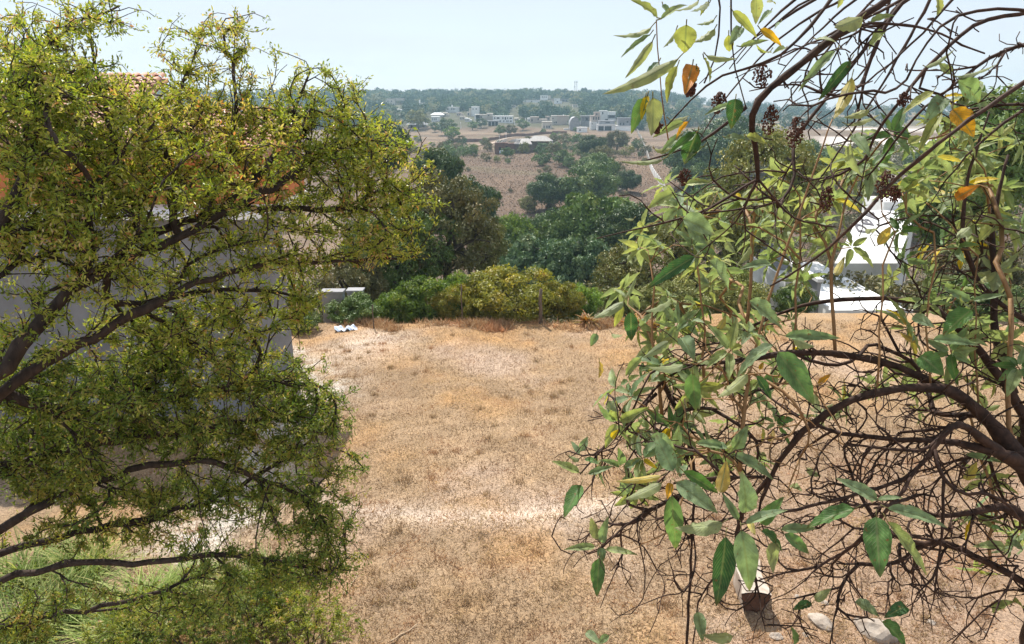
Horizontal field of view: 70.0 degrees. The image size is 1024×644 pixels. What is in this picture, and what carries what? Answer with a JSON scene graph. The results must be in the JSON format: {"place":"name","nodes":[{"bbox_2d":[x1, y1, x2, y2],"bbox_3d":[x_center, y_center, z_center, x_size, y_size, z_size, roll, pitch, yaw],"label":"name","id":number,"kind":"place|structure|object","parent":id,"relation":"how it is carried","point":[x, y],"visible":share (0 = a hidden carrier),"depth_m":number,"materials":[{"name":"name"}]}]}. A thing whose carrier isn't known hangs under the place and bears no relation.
{"place":"outdoors","nodes":[
{"label":"outdoors","id":0,"kind":"place"},
{"bbox_2d":[341,315,657,332],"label":"edge grass","id":1,"kind":"structure","parent":0,"point":[491,324],"depth_m":25.10,"materials":[{"name":"plant"}]},
{"bbox_2d":[0,98,1023,643],"bbox_3d":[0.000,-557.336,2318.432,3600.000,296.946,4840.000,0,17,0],"label":"ground","id":2,"kind":"structure","parent":0,"point":[1004,626],"depth_m":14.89,"materials":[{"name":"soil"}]},
{"bbox_2d":[0,567,84,643],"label":"long grass clump","id":3,"kind":"object","parent":2,"relation":"on","point":[2,609],"visible":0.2,"depth_m":10.72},
{"bbox_2d":[0,509,114,611],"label":"long grass clump","id":4,"kind":"object","parent":2,"relation":"on","point":[8,568],"visible":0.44,"depth_m":11.98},
{"bbox_2d":[0,539,138,643],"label":"long grass clump","id":5,"kind":"object","parent":2,"relation":"on","point":[73,620],"visible":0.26,"depth_m":11.12,"materials":[{"name":"plant"}]},
{"bbox_2d":[16,508,156,595],"bbox_3d":[-6.895,3.730,11.996,2.609,0.847,2.350,0,17,0],"label":"long grass clump","id":6,"kind":"object","parent":2,"relation":"on","point":[101,555],"visible":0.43,"depth_m":12.03,"materials":[{"name":"plant"}]},
{"bbox_2d":[26,569,180,643],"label":"long grass clump","id":7,"kind":"object","parent":2,"relation":"on","point":[104,618],"visible":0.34,"depth_m":10.43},
{"bbox_2d":[79,586,187,643],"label":"leafy shrub","id":8,"kind":"object","parent":2,"relation":"on","point":[145,613],"visible":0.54,"depth_m":10.03,"materials":[{"name":"green plant"}]},
{"bbox_2d":[55,533,213,643],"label":"long grass clump","id":9,"kind":"object","parent":2,"relation":"on","point":[140,576],"visible":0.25,"depth_m":11.18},
{"bbox_2d":[0,72,306,418],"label":"neighbour house","id":10,"kind":"structure","parent":2,"relation":"on","point":[78,313],"depth_m":17.32,"materials":[{"name":"white paint"}]},
{"bbox_2d":[143,531,232,594],"bbox_3d":[-5.137,3.925,11.660,1.662,0.686,1.866,10,20,30],"label":"long grass clump","id":11,"kind":"object","parent":2,"relation":"on","point":[165,573],"visible":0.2,"depth_m":11.69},
{"bbox_2d":[139,593,254,643],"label":"leafy shrub","id":12,"kind":"object","parent":2,"relation":"on","point":[214,638],"visible":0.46,"depth_m":9.97,"materials":[{"name":"green plant"}]},
{"bbox_2d":[0,0,452,643],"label":"leaved tree","id":13,"kind":"object","parent":2,"relation":"on","point":[42,120],"visible":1,"depth_m":4.63,"materials":[{"name":"green plant"}]},
{"bbox_2d":[288,102,314,142],"bbox_3d":[-1.453,-1.364,5.005,0.243,0.282,0.237,0,17,0],"label":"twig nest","id":14,"kind":"object","parent":13,"relation":"on","point":[304,130],"visible":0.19,"depth_m":4.97,"materials":[{"name":"green plant"}]},
{"bbox_2d":[158,537,306,631],"bbox_3d":[-4.281,3.986,11.355,2.263,0.749,2.134,-14,22,-39],"label":"long grass clump","id":15,"kind":"object","parent":2,"relation":"on","point":[213,589],"visible":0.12,"depth_m":11.37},
{"bbox_2d":[191,568,299,643],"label":"leafy shrub","id":16,"kind":"object","parent":2,"relation":"on","point":[246,633],"visible":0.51,"depth_m":10.21,"materials":[{"name":"green plant"}]},
{"bbox_2d":[213,531,310,614],"bbox_3d":[-3.840,3.940,11.664,1.825,0.655,1.819,0,17,0],"label":"long grass clump","id":17,"kind":"object","parent":2,"relation":"on","point":[260,550],"visible":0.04,"depth_m":11.92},
{"bbox_2d":[238,563,316,640],"bbox_3d":[-3.497,3.999,10.852,1.177,1.017,1.268,0,17,0],"label":"leafy shrub","id":18,"kind":"object","parent":2,"relation":"on","point":[269,602],"visible":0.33,"depth_m":10.65,"materials":[{"name":"green plant"}]},
{"bbox_2d":[291,309,321,331],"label":"bush","id":19,"kind":"object","parent":2,"relation":"on","point":[316,319],"visible":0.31,"depth_m":24.50,"materials":[{"name":"green plant"}]},
{"bbox_2d":[250,584,370,643],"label":"leafy shrub","id":20,"kind":"object","parent":2,"relation":"on","point":[311,626],"visible":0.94,"depth_m":10.11,"materials":[{"name":"green plant"}]},
{"bbox_2d":[321,288,345,322],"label":"concrete pier","id":21,"kind":"structure","parent":2,"relation":"on","point":[338,294],"depth_m":26.56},
{"bbox_2d":[334,324,356,331],"bbox_3d":[-5.597,0.221,24.652,0.750,0.231,0.400,-3,17,-11],"label":"plastic sheet","id":22,"kind":"object","parent":2,"relation":"on","point":[352,327],"visible":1,"depth_m":24.61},
{"bbox_2d":[310,255,389,311],"bbox_3d":[-6.615,0.802,30.544,3.235,7.771,3.032,15,23,40],"label":"valley tree","id":23,"kind":"object","parent":2,"relation":"on","point":[342,271],"visible":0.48,"depth_m":29.36,"materials":[{"name":"green plant"}]},
{"bbox_2d":[324,291,383,324],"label":"bush","id":24,"kind":"object","parent":2,"relation":"on","point":[359,305],"visible":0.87,"depth_m":25.62,"materials":[{"name":"green plant"}]},
{"bbox_2d":[346,287,364,310],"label":"concrete pier","id":25,"kind":"structure","parent":2,"relation":"on","point":[350,290],"depth_m":27.34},
{"bbox_2d":[338,222,416,315],"bbox_3d":[-6.275,0.030,35.552,4.101,10.617,4.376,-7,18,-21],"label":"valley tree","id":26,"kind":"object","parent":2,"relation":"on","point":[346,247],"visible":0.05,"depth_m":33.76,"materials":[{"name":"green plant"}]},
{"bbox_2d":[355,119,412,203],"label":"valley tree","id":27,"kind":"object","parent":2,"relation":"on","point":[391,138],"visible":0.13,"depth_m":86.14,"materials":[{"name":"green plant"}]},
{"bbox_2d":[373,289,426,323],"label":"green bush","id":28,"kind":"object","parent":2,"relation":"on","point":[388,301],"visible":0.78,"depth_m":26.48,"materials":[{"name":"green plant"}]},
{"bbox_2d":[360,201,461,289],"bbox_3d":[-4.551,-0.068,32.434,4.238,10.971,4.522,6,18,19],"label":"valley tree","id":29,"kind":"object","parent":2,"relation":"on","point":[394,276],"visible":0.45,"depth_m":30.62,"materials":[{"name":"green plant"}]},
{"bbox_2d":[404,108,430,128],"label":"distant tree","id":30,"kind":"object","parent":2,"relation":"on","point":[419,116],"visible":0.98,"depth_m":445.86,"materials":[{"name":"green plant"}]},
{"bbox_2d":[387,275,460,322],"bbox_3d":[-3.217,0.707,27.859,2.881,5.288,2.613,-5,18,-17],"label":"green bush","id":31,"kind":"object","parent":2,"relation":"on","point":[418,287],"visible":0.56,"depth_m":26.73,"materials":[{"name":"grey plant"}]},
{"bbox_2d":[409,146,465,240],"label":"valley tree","id":32,"kind":"object","parent":2,"relation":"on","point":[450,165],"visible":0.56,"depth_m":75.30,"materials":[{"name":"green plant"}]},
{"bbox_2d":[435,118,457,132],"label":"distant tree","id":33,"kind":"object","parent":2,"relation":"on","point":[444,123],"visible":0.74,"depth_m":401.81,"materials":[{"name":"green plant"}]},
{"bbox_2d":[395,168,499,284],"bbox_3d":[-2.927,-0.588,34.312,5.042,13.053,5.380,2,17,6],"label":"valley tree","id":34,"kind":"object","parent":2,"relation":"on","point":[476,226],"visible":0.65,"depth_m":32.36,"materials":[{"name":"green plant"}]},
{"bbox_2d":[442,126,460,136],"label":"distant tree","id":35,"kind":"object","parent":2,"relation":"on","point":[455,130],"visible":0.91,"depth_m":374.30,"materials":[{"name":"green plant"}]},
{"bbox_2d":[428,282,484,321],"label":"yellow bush","id":36,"kind":"object","parent":2,"relation":"on","point":[441,301],"visible":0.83,"depth_m":26.39,"materials":[{"name":"green plant"}]},
{"bbox_2d":[432,269,488,309],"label":"green bush","id":37,"kind":"object","parent":2,"relation":"on","point":[459,277],"visible":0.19,"depth_m":27.90,"materials":[{"name":"green plant"}]},
{"bbox_2d":[443,174,503,276],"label":"valley tree","id":38,"kind":"object","parent":2,"relation":"on","point":[490,192],"visible":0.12,"depth_m":78.64,"materials":[{"name":"green plant"}]},
{"bbox_2d":[467,106,479,115],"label":"stepped house","id":39,"kind":"structure","parent":2,"relation":"on","point":[473,110],"depth_m":545.70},
{"bbox_2d":[444,212,512,319],"bbox_3d":[-1.725,-1.529,38.185,3.492,8.473,3.273,-16,23,-42],"label":"valley tree","id":40,"kind":"object","parent":2,"relation":"on","point":[501,249],"visible":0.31,"depth_m":37.05,"materials":[{"name":"green plant"}]},
{"bbox_2d":[474,113,492,120],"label":"cream house","id":41,"kind":"structure","parent":2,"relation":"on","point":[488,116],"depth_m":498.63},
{"bbox_2d":[477,233,516,289],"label":"valley tree","id":42,"kind":"object","parent":2,"relation":"on","point":[508,237],"visible":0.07,"depth_m":65.09,"materials":[{"name":"green plant"}]},
{"bbox_2d":[493,116,512,122],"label":"long house","id":43,"kind":"structure","parent":2,"relation":"on","point":[505,119],"depth_m":493.64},
{"bbox_2d":[442,131,566,143],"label":"field wall","id":44,"kind":"structure","parent":2,"relation":"on","point":[510,135],"depth_m":380.10,"materials":[{"name":"stone"}]},
{"bbox_2d":[500,147,514,157],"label":"distant tree","id":45,"kind":"object","parent":2,"relation":"on","point":[506,152],"visible":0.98,"depth_m":250.15,"materials":[{"name":"green plant"}]},
{"bbox_2d":[495,138,531,153],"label":"ruined brick house","id":46,"kind":"structure","parent":2,"relation":"on","point":[499,145],"depth_m":267.42,"materials":[{"name":"grey stone"}]},
{"bbox_2d":[493,211,539,289],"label":"valley tree","id":47,"kind":"object","parent":2,"relation":"on","point":[515,227],"visible":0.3,"depth_m":77.44,"materials":[{"name":"green plant"}]},
{"bbox_2d":[462,263,573,322],"bbox_3d":[0.208,0.897,27.787,4.191,6.336,4.389,-8,19,-25],"label":"round bush","id":48,"kind":"object","parent":2,"relation":"on","point":[489,280],"visible":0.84,"depth_m":26.15,"materials":[{"name":"green plant"}]},
{"bbox_2d":[516,141,530,152],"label":"scrub bush","id":49,"kind":"object","parent":2,"relation":"on","point":[525,147],"visible":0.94,"depth_m":263.99,"materials":[{"name":"green plant"}]},
{"bbox_2d":[517,195,538,212],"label":"valley tree","id":50,"kind":"object","parent":2,"relation":"on","point":[530,200],"visible":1,"depth_m":162.18,"materials":[{"name":"green plant"}]},
{"bbox_2d":[523,210,552,241],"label":"valley tree","id":51,"kind":"object","parent":2,"relation":"on","point":[537,219],"visible":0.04,"depth_m":84.71,"materials":[{"name":"green plant"}]},
{"bbox_2d":[538,289,542,323],"bbox_3d":[0.982,-0.453,25.277,0.141,1.426,0.128,3,17,10],"label":"fence post","id":52,"kind":"object","parent":2,"relation":"on","point":[540,305],"visible":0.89,"depth_m":25.19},
{"bbox_2d":[529,136,552,150],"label":"hip roof shelter","id":53,"kind":"object","parent":2,"relation":"on","point":[534,140],"visible":0.43,"depth_m":272.18,"materials":[{"name":"metal"}]},
{"bbox_2d":[497,231,585,292],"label":"valley tree","id":54,"kind":"object","parent":2,"relation":"on","point":[527,249],"visible":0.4,"depth_m":61.61,"materials":[{"name":"green plant"}]},
{"bbox_2d":[524,172,569,206],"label":"valley tree","id":55,"kind":"object","parent":2,"relation":"on","point":[545,187],"visible":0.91,"depth_m":160.53,"materials":[{"name":"green plant"}]},
{"bbox_2d":[546,143,561,155],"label":"distant tree","id":56,"kind":"object","parent":2,"relation":"on","point":[556,145],"visible":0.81,"depth_m":248.90,"materials":[{"name":"green plant"}]},
{"bbox_2d":[551,115,568,124],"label":"beige block","id":57,"kind":"structure","parent":2,"relation":"on","point":[559,119],"depth_m":481.07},
{"bbox_2d":[541,279,586,323],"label":"yellow bush","id":58,"kind":"object","parent":2,"relation":"on","point":[575,303],"visible":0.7,"depth_m":26.49,"materials":[{"name":"green plant"}]},
{"bbox_2d":[552,149,575,165],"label":"distant tree","id":59,"kind":"object","parent":2,"relation":"on","point":[561,152],"visible":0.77,"depth_m":228.09,"materials":[{"name":"green plant"}]},
{"bbox_2d":[535,205,598,317],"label":"valley tree","id":60,"kind":"object","parent":2,"relation":"on","point":[554,227],"visible":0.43,"depth_m":82.01,"materials":[{"name":"green plant"}]},
{"bbox_2d":[563,157,577,168],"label":"distant tree","id":61,"kind":"object","parent":2,"relation":"on","point":[566,162],"visible":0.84,"depth_m":221.00,"materials":[{"name":"green plant"}]},
{"bbox_2d":[568,117,579,130],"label":"arched hangar","id":62,"kind":"structure","parent":2,"relation":"on","point":[574,122],"depth_m":444.81,"materials":[{"name":"metal"}]},
{"bbox_2d":[545,234,612,299],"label":"valley tree","id":63,"kind":"object","parent":2,"relation":"on","point":[571,253],"visible":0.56,"depth_m":58.24,"materials":[{"name":"green plant"}]},
{"bbox_2d":[564,283,605,318],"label":"green bush","id":64,"kind":"object","parent":2,"relation":"on","point":[592,307],"visible":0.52,"depth_m":27.74,"materials":[{"name":"green plant"}]},
{"bbox_2d":[580,116,589,126],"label":"unfinished building","id":65,"kind":"structure","parent":2,"relation":"on","point":[584,121],"depth_m":470.07,"materials":[{"name":"grey concrete"}]},
{"bbox_2d":[572,310,601,327],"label":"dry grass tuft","id":66,"kind":"object","parent":2,"relation":"on","point":[585,317],"visible":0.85,"depth_m":25.27,"materials":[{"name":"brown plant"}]},
{"bbox_2d":[154,87,1021,129],"bbox_3d":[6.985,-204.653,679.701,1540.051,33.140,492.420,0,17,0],"label":"woodland","id":67,"kind":"object","parent":2,"relation":"on","point":[621,104],"visible":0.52,"depth_m":612.34,"materials":[{"name":"plant"}]},
{"bbox_2d":[558,161,623,200],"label":"valley tree","id":68,"kind":"object","parent":2,"relation":"on","point":[593,177],"visible":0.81,"depth_m":156.80,"materials":[{"name":"green plant"}]},
{"bbox_2d":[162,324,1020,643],"bbox_3d":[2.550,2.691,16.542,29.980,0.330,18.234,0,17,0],"label":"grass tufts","id":69,"kind":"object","parent":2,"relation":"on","point":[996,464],"visible":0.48,"depth_m":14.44,"materials":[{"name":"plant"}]},
{"bbox_2d":[576,134,606,153],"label":"valley tree","id":70,"kind":"object","parent":2,"relation":"on","point":[586,143],"visible":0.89,"depth_m":239.67,"materials":[{"name":"green plant"}]},
{"bbox_2d":[549,190,637,286],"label":"valley tree","id":71,"kind":"object","parent":2,"relation":"on","point":[575,201],"visible":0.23,"depth_m":82.73,"materials":[{"name":"green plant"}]},
{"bbox_2d":[589,112,599,129],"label":"frame house","id":72,"kind":"structure","parent":2,"relation":"on","point":[594,119],"depth_m":446.49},
{"bbox_2d":[576,151,620,175],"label":"valley tree","id":73,"kind":"object","parent":2,"relation":"on","point":[598,157],"visible":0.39,"depth_m":193.28,"materials":[{"name":"green plant"}]},
{"bbox_2d":[586,145,618,158],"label":"valley tree","id":74,"kind":"object","parent":2,"relation":"on","point":[604,149],"visible":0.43,"depth_m":216.90,"materials":[{"name":"green plant"}]},
{"bbox_2d":[596,120,615,130],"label":"double garage","id":75,"kind":"structure","parent":2,"relation":"on","point":[605,125],"depth_m":439.49,"materials":[{"name":"grey concrete"}]},
{"bbox_2d":[599,110,615,120],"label":"white modern house","id":76,"kind":"structure","parent":2,"relation":"on","point":[605,115],"depth_m":511.85,"materials":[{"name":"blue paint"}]},
{"bbox_2d":[605,129,631,149],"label":"valley tree","id":77,"kind":"object","parent":2,"relation":"on","point":[609,137],"visible":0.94,"depth_m":271.07,"materials":[{"name":"green plant"}]},
{"bbox_2d":[615,118,630,130],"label":"grey house","id":78,"kind":"structure","parent":2,"relation":"on","point":[623,124],"depth_m":443.07,"materials":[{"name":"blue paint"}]},
{"bbox_2d":[618,144,635,156],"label":"scrub bush","id":79,"kind":"object","parent":2,"relation":"on","point":[625,153],"visible":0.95,"depth_m":254.86,"materials":[{"name":"green plant"}]},
{"bbox_2d":[593,201,663,287],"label":"valley tree","id":80,"kind":"object","parent":2,"relation":"on","point":[615,221],"visible":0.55,"depth_m":76.67,"materials":[{"name":"green plant"}]},
{"bbox_2d":[615,169,641,191],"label":"valley tree","id":81,"kind":"object","parent":2,"relation":"on","point":[632,179],"visible":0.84,"depth_m":184.74,"materials":[{"name":"green plant"}]},
{"bbox_2d":[589,239,691,320],"bbox_3d":[5.508,1.015,32.731,4.238,9.528,4.522,-2,17,-6],"label":"olive tree","id":82,"kind":"object","parent":2,"relation":"on","point":[611,266],"visible":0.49,"depth_m":31.09,"materials":[{"name":"green plant"}]},
{"bbox_2d":[636,129,664,190],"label":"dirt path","id":83,"kind":"structure","parent":2,"relation":"on","point":[654,173],"depth_m":212.99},
{"bbox_2d":[280,140,1023,323],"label":"undergrowth","id":84,"kind":"object","parent":2,"relation":"on","point":[897,292],"visible":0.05,"depth_m":77.56,"materials":[{"name":"plant"}]},
{"bbox_2d":[637,275,705,320],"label":"olive bush","id":85,"kind":"object","parent":2,"relation":"on","point":[674,287],"visible":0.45,"depth_m":27.63,"materials":[{"name":"green plant"}]},
{"bbox_2d":[667,154,721,191],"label":"valley tree","id":86,"kind":"object","parent":2,"relation":"on","point":[698,167],"visible":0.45,"depth_m":180.49,"materials":[{"name":"green plant"}]},
{"bbox_2d":[661,129,737,170],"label":"valley tree","id":87,"kind":"object","parent":2,"relation":"on","point":[671,160],"visible":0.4,"depth_m":184.37,"materials":[{"name":"green plant"}]},
{"bbox_2d":[681,184,726,293],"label":"valley tree","id":88,"kind":"object","parent":2,"relation":"on","point":[697,196],"visible":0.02,"depth_m":91.75,"materials":[{"name":"green plant"}]},
{"bbox_2d":[646,186,769,297],"bbox_3d":[8.700,0.180,34.507,5.380,13.053,5.042,11,20,32],"label":"olive tree","id":89,"kind":"object","parent":2,"relation":"on","point":[664,236],"visible":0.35,"depth_m":32.29,"materials":[{"name":"green plant"}]},
{"bbox_2d":[408,143,1023,288],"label":"field grass","id":90,"kind":"structure","parent":2,"relation":"on","point":[659,147],"depth_m":203.27,"materials":[{"name":"plant"}]},
{"bbox_2d":[696,115,764,148],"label":"valley tree","id":91,"kind":"object","parent":2,"relation":"on","point":[741,127],"visible":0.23,"depth_m":206.41,"materials":[{"name":"green plant"}]},
{"bbox_2d":[702,267,770,313],"bbox_3d":[8.608,0.291,28.888,2.841,5.069,3.132,3,17,9],"label":"olive bush","id":92,"kind":"object","parent":2,"relation":"on","point":[731,300],"visible":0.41,"depth_m":27.71,"materials":[{"name":"green plant"}]},
{"bbox_2d":[713,222,774,266],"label":"valley tree","id":93,"kind":"object","parent":2,"relation":"on","point":[719,246],"visible":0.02,"depth_m":70.46,"materials":[{"name":"green plant"}]},
{"bbox_2d":[733,559,771,613],"bbox_3d":[3.693,4.139,11.322,0.450,0.570,0.753,2,25,6],"label":"broken concrete block","id":94,"kind":"object","parent":2,"relation":"on","point":[763,591],"depth_m":11.07,"materials":[{"name":"concrete"}]},
{"bbox_2d":[703,123,835,258],"bbox_3d":[13.087,-2.438,38.913,6.522,15.822,6.112,8,19,25],"label":"olive tree","id":95,"kind":"object","parent":2,"relation":"on","point":[742,154],"visible":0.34,"depth_m":36.35,"materials":[{"name":"green plant"}]},
{"bbox_2d":[768,632,783,639],"bbox_3d":[3.833,4.569,10.620,0.172,0.114,0.179,-8,19,-24],"label":"stone","id":96,"kind":"object","parent":2,"relation":"on","point":[777,636],"visible":1,"depth_m":10.59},
{"bbox_2d":[551,0,1023,643],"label":"leaved shrub","id":97,"kind":"object","parent":2,"relation":"on","point":[969,166],"visible":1,"depth_m":2.67,"materials":[{"name":"green plant"}]},
{"bbox_2d":[771,283,819,312],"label":"olive bush","id":98,"kind":"object","parent":2,"relation":"on","point":[782,296],"visible":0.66,"depth_m":27.87,"materials":[{"name":"green plant"}]},
{"bbox_2d":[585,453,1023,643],"bbox_3d":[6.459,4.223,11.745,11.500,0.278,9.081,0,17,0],"label":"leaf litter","id":99,"kind":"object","parent":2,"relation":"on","point":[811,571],"visible":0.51,"depth_m":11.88,"materials":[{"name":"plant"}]},
{"bbox_2d":[779,138,829,165],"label":"valley tree","id":100,"kind":"object","parent":2,"relation":"on","point":[824,153],"visible":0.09,"depth_m":190.90,"materials":[{"name":"green plant"}]},
{"bbox_2d":[807,613,831,630],"bbox_3d":[4.585,4.453,10.855,0.295,0.177,0.434,-4,18,-14],"label":"stone","id":101,"kind":"object","parent":2,"relation":"on","point":[819,619],"visible":0.94,"depth_m":10.78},
{"bbox_2d":[749,196,912,312],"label":"white building","id":102,"kind":"structure","parent":2,"relation":"on","point":[875,253],"depth_m":38.62,"materials":[{"name":"paint"}]},
{"bbox_2d":[854,618,897,643],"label":"stone","id":103,"kind":"object","parent":2,"relation":"on","point":[878,630],"visible":0.6,"depth_m":10.53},
{"bbox_2d":[847,175,919,216],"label":"valley tree","id":104,"kind":"object","parent":2,"relation":"on","point":[874,192],"visible":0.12,"depth_m":140.04,"materials":[{"name":"green plant"}]},
{"bbox_2d":[901,139,943,173],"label":"valley tree","id":105,"kind":"object","parent":2,"relation":"on","point":[909,159],"visible":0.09,"depth_m":189.44,"materials":[{"name":"green plant"}]},
{"bbox_2d":[893,172,1023,270],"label":"dense tree","id":106,"kind":"object","parent":2,"relation":"on","point":[936,229],"visible":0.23,"depth_m":35.25,"materials":[{"name":"green plant"}]},
{"bbox_2d":[916,240,1023,312],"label":"scrub tree","id":107,"kind":"object","parent":2,"relation":"on","point":[1018,278],"visible":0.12,"depth_m":30.89,"materials":[{"name":"green plant"}]},
{"bbox_2d":[921,272,1023,315],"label":"olive bush","id":108,"kind":"object","parent":2,"relation":"on","point":[957,303],"visible":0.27,"depth_m":26.42,"materials":[{"name":"green plant"}]},
{"bbox_2d":[930,83,1023,304],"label":"dense tree","id":109,"kind":"object","parent":2,"relation":"on","point":[1015,171],"visible":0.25,"depth_m":27.80,"materials":[{"name":"green plant"}]},
{"bbox_2d":[0,0,1023,110],"label":"sky","id":110,"kind":"structure","parent":0,"point":[405,44],"materials":[{"name":"white"}]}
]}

